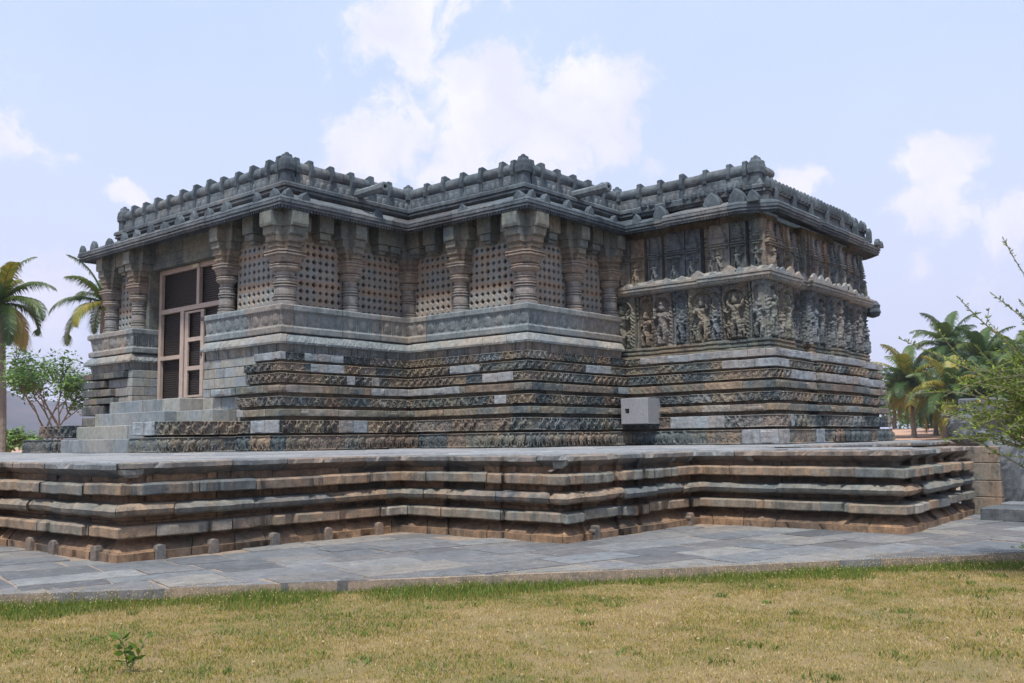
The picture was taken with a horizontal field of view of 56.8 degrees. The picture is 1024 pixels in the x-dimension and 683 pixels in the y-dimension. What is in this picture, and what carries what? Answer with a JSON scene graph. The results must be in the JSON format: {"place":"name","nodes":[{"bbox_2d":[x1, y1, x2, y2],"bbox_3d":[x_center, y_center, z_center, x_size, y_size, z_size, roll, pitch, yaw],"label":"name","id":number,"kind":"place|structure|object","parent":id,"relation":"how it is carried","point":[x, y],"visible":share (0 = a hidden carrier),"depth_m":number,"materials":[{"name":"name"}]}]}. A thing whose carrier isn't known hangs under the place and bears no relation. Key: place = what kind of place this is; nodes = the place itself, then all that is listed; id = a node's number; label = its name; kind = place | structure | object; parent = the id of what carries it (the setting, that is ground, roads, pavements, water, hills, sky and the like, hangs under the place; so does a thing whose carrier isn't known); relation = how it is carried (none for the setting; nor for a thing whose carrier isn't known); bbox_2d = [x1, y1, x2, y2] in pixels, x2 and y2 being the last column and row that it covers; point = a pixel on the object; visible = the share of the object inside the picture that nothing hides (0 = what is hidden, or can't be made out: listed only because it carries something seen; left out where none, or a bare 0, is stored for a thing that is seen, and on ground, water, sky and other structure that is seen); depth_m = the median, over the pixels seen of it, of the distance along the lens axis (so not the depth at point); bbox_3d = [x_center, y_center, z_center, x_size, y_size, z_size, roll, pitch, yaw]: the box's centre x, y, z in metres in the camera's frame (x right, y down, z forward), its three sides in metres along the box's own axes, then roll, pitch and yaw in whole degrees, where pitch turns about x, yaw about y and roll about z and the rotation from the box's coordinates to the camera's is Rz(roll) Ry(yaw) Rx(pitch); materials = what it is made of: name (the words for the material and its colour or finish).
{"place":"outdoors","nodes":[
{"label":"outdoors","id":0,"kind":"place"},
{"bbox_2d":[6,390,93,446],"bbox_3d":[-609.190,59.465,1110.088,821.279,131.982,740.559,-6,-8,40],"label":"hill","id":1,"kind":"structure","parent":0,"point":[19,412],"depth_m":1053.16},
{"bbox_2d":[0,428,1023,682],"bbox_3d":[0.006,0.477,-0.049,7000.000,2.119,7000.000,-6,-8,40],"label":"ground","id":2,"kind":"structure","parent":0,"point":[574,648],"depth_m":7.14,"materials":[{"name":"plant"}]},
{"bbox_2d":[6,425,27,451],"bbox_3d":[-28.026,6.040,52.528,2.098,2.750,2.235,-1,-6,-1],"label":"roadside bush","id":3,"kind":"object","parent":2,"relation":"on","point":[15,436],"visible":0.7,"depth_m":52.52,"materials":[{"name":"green plant"}]},
{"bbox_2d":[0,257,56,452],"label":"palm tree","id":4,"kind":"object","parent":2,"relation":"on","point":[15,323],"visible":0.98,"depth_m":42.28,"materials":[{"name":"green plant"}]},
{"bbox_2d":[17,431,43,449],"bbox_3d":[-29.591,6.782,58.518,2.519,2.543,2.489,-6,-8,40],"label":"roadside bush","id":5,"kind":"object","parent":2,"relation":"on","point":[29,437],"visible":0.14,"depth_m":58.29,"materials":[{"name":"green plant"}]},
{"bbox_2d":[0,344,97,439],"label":"leafy tree","id":6,"kind":"object","parent":2,"relation":"on","point":[25,381],"visible":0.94,"depth_m":39.50,"materials":[{"name":"green plant"}]},
{"bbox_2d":[49,254,105,417],"bbox_3d":[-22.338,0.968,51.497,5.532,12.253,5.067,-6,-8,40],"label":"palm tree","id":7,"kind":"object","parent":2,"relation":"on","point":[78,315],"visible":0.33,"depth_m":51.58,"materials":[{"name":"green plant"}]},
{"bbox_2d":[108,623,154,673],"bbox_3d":[-2.553,2.052,6.295,0.264,0.318,0.207,-3,-6,18],"label":"sapling","id":8,"kind":"object","parent":2,"relation":"on","point":[132,658],"visible":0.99,"depth_m":6.30,"materials":[{"name":"green plant"}]},
{"bbox_2d":[0,440,985,562],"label":"stone platform","id":9,"kind":"structure","parent":2,"relation":"on","point":[117,507],"depth_m":13.61,"materials":[{"name":"grey stone"}]},
{"bbox_2d":[22,152,894,452],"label":"stone temple","id":10,"kind":"structure","parent":9,"relation":"on","point":[286,302],"depth_m":25.62,"materials":[{"name":"stone"}]},
{"bbox_2d":[947,414,973,443],"bbox_3d":[12.792,2.497,27.003,0.612,0.868,0.917,-6,-8,40],"label":"carved fragment","id":11,"kind":"object","parent":9,"relation":"on","point":[954,424],"visible":0.65,"depth_m":26.72,"materials":[{"name":"grey stone"}]},
{"bbox_2d":[972,428,991,442],"bbox_3d":[13.636,2.736,27.691,0.758,0.435,0.945,-6,-8,40],"label":"carved fragment","id":12,"kind":"object","parent":9,"relation":"on","point":[980,431],"visible":0.3,"depth_m":27.34,"materials":[{"name":"grey stone"}]},
{"bbox_2d":[0,549,1023,620],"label":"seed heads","id":13,"kind":"object","parent":2,"relation":"on","point":[73,601],"visible":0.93,"depth_m":9.32,"materials":[{"name":"plant"}]},
{"bbox_2d":[0,558,1023,621],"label":"green verge","id":14,"kind":"structure","parent":2,"relation":"on","point":[464,590],"depth_m":9.38,"materials":[{"name":"green plant"}]},
{"bbox_2d":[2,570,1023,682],"bbox_3d":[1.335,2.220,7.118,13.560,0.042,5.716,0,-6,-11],"label":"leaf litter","id":15,"kind":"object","parent":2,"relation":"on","point":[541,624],"visible":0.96,"depth_m":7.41,"materials":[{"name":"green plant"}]},
{"bbox_2d":[7,572,1023,682],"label":"weed tufts","id":16,"kind":"object","parent":2,"relation":"on","point":[581,623],"visible":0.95,"depth_m":7.31,"materials":[{"name":"green plant"}]},
{"bbox_2d":[878,368,918,428],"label":"palm tree","id":17,"kind":"object","parent":2,"relation":"on","point":[894,417],"visible":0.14,"depth_m":110.63,"materials":[{"name":"green plant"}]},
{"bbox_2d":[880,409,933,428],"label":"grove","id":18,"kind":"object","parent":2,"relation":"on","point":[902,423],"visible":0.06,"depth_m":135.46,"materials":[{"name":"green plant"}]},
{"bbox_2d":[871,344,943,437],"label":"palm tree","id":19,"kind":"object","parent":2,"relation":"on","point":[903,386],"visible":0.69,"depth_m":84.54,"materials":[{"name":"green plant"}]},
{"bbox_2d":[917,362,942,434],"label":"palm tree","id":20,"kind":"object","parent":2,"relation":"on","point":[936,427],"visible":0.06,"depth_m":88.52,"materials":[{"name":"green plant"}]},
{"bbox_2d":[905,355,993,438],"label":"palm tree","id":21,"kind":"object","parent":2,"relation":"on","point":[943,381],"visible":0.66,"depth_m":75.97,"materials":[{"name":"green plant"}]},
{"bbox_2d":[909,311,989,375],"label":"palm tree","id":22,"kind":"object","parent":2,"relation":"on","point":[947,329],"visible":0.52,"depth_m":95.32,"materials":[{"name":"green plant"}]},
{"bbox_2d":[898,237,1023,467],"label":"leafy shrub","id":23,"kind":"object","parent":2,"relation":"on","point":[1012,388],"visible":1,"depth_m":9.97,"materials":[{"name":"green plant"}]},
{"bbox_2d":[930,356,1000,411],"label":"palm tree","id":24,"kind":"object","parent":2,"relation":"on","point":[970,358],"visible":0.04,"depth_m":79.07,"materials":[{"name":"green plant"}]},
{"bbox_2d":[932,326,1023,376],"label":"palm tree","id":25,"kind":"object","parent":2,"relation":"on","point":[981,339],"visible":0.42,"depth_m":85.48,"materials":[{"name":"green plant"}]},
{"bbox_2d":[941,397,1019,445],"bbox_3d":[27.619,5.088,55.275,3.600,3.500,5.200,-6,-8,40],"label":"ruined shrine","id":26,"kind":"object","parent":2,"relation":"on","point":[966,400],"visible":0.17,"depth_m":54.11,"materials":[{"name":"grey stone"}]},
{"bbox_2d":[955,353,1023,426],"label":"palm tree","id":27,"kind":"object","parent":2,"relation":"on","point":[1000,360],"visible":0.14,"depth_m":74.12,"materials":[{"name":"green plant"}]},
{"bbox_2d":[967,335,1023,365],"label":"palm tree","id":28,"kind":"object","parent":2,"relation":"on","point":[1010,352],"visible":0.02,"depth_m":89.40,"materials":[{"name":"green plant"}]},
{"bbox_2d":[1002,330,1023,376],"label":"palm tree","id":29,"kind":"object","parent":2,"relation":"on","point":[1020,337],"visible":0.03,"depth_m":98.32,"materials":[{"name":"green plant"}]},
{"bbox_2d":[0,487,1023,606],"bbox_3d":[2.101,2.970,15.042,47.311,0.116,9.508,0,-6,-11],"label":"pavement","id":30,"kind":"structure","parent":0,"point":[24,571],"depth_m":11.24,"materials":[{"name":"stone"}]},
{"bbox_2d":[958,446,1004,513],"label":"masonry pier","id":31,"kind":"structure","parent":30,"relation":"on","point":[986,486],"depth_m":16.23,"materials":[{"name":"stone"}]},
{"bbox_2d":[980,501,1023,521],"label":"stone step","id":32,"kind":"object","parent":30,"relation":"on","point":[1012,511],"visible":0.91,"depth_m":15.01,"materials":[{"name":"grey stone"}]},
{"bbox_2d":[984,431,1023,501],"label":"stone pedestal","id":33,"kind":"object","parent":30,"relation":"on","point":[1013,478],"visible":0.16,"depth_m":16.11,"materials":[{"name":"grey stone"}]},
{"bbox_2d":[0,0,1023,428],"label":"sky","id":34,"kind":"structure","parent":0,"point":[905,118],"materials":[{"name":"blue"}]}
]}

